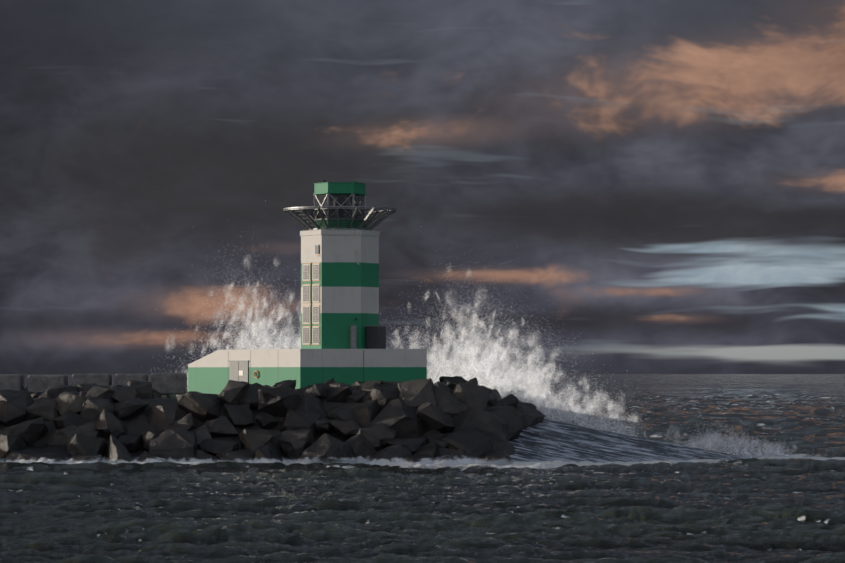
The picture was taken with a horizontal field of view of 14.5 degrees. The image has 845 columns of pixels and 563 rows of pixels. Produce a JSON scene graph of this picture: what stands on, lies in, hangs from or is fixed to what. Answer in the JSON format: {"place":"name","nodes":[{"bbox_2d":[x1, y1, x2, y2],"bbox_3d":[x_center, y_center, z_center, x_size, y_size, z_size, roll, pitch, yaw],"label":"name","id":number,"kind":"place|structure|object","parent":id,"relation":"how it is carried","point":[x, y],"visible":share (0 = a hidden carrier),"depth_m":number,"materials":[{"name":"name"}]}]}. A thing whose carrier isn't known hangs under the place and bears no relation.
{"place":"outdoors","nodes":[
{"label":"outdoors","id":0,"kind":"place"},
{"bbox_2d":[0,374,844,562],"bbox_3d":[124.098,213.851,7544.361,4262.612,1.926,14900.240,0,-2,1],"label":"sea","id":1,"kind":"structure","parent":0,"point":[773,510],"depth_m":196.19,"materials":[{"name":"liquid"}]},
{"bbox_2d":[0,397,749,462],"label":"wave","id":2,"kind":"object","parent":1,"relation":"in","point":[545,440],"visible":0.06,"depth_m":288.23,"materials":[{"name":"liquid"}]},
{"bbox_2d":[0,373,186,397],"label":"pier blocks","id":3,"kind":"structure","parent":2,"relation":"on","point":[169,385],"depth_m":300.34,"materials":[{"name":"concrete"}]},
{"bbox_2d":[0,376,545,465],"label":"rocks","id":4,"kind":"object","parent":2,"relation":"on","point":[381,422],"visible":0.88,"depth_m":283.35,"materials":[{"name":"black stone"}]},
{"bbox_2d":[188,180,426,394],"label":"lighthouse","id":5,"kind":"object","parent":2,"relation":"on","point":[343,336],"visible":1,"depth_m":295.76,"materials":[{"name":"paint"}]},
{"bbox_2d":[0,0,844,373],"label":"sky","id":6,"kind":"structure","parent":0,"point":[670,174],"materials":[{"name":"grey"}]},
{"bbox_2d":[150,232,800,457],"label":"sea spray","id":7,"kind":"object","parent":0,"point":[476,371],"depth_m":310.65,"materials":[{"name":"white liquid"}]}
]}

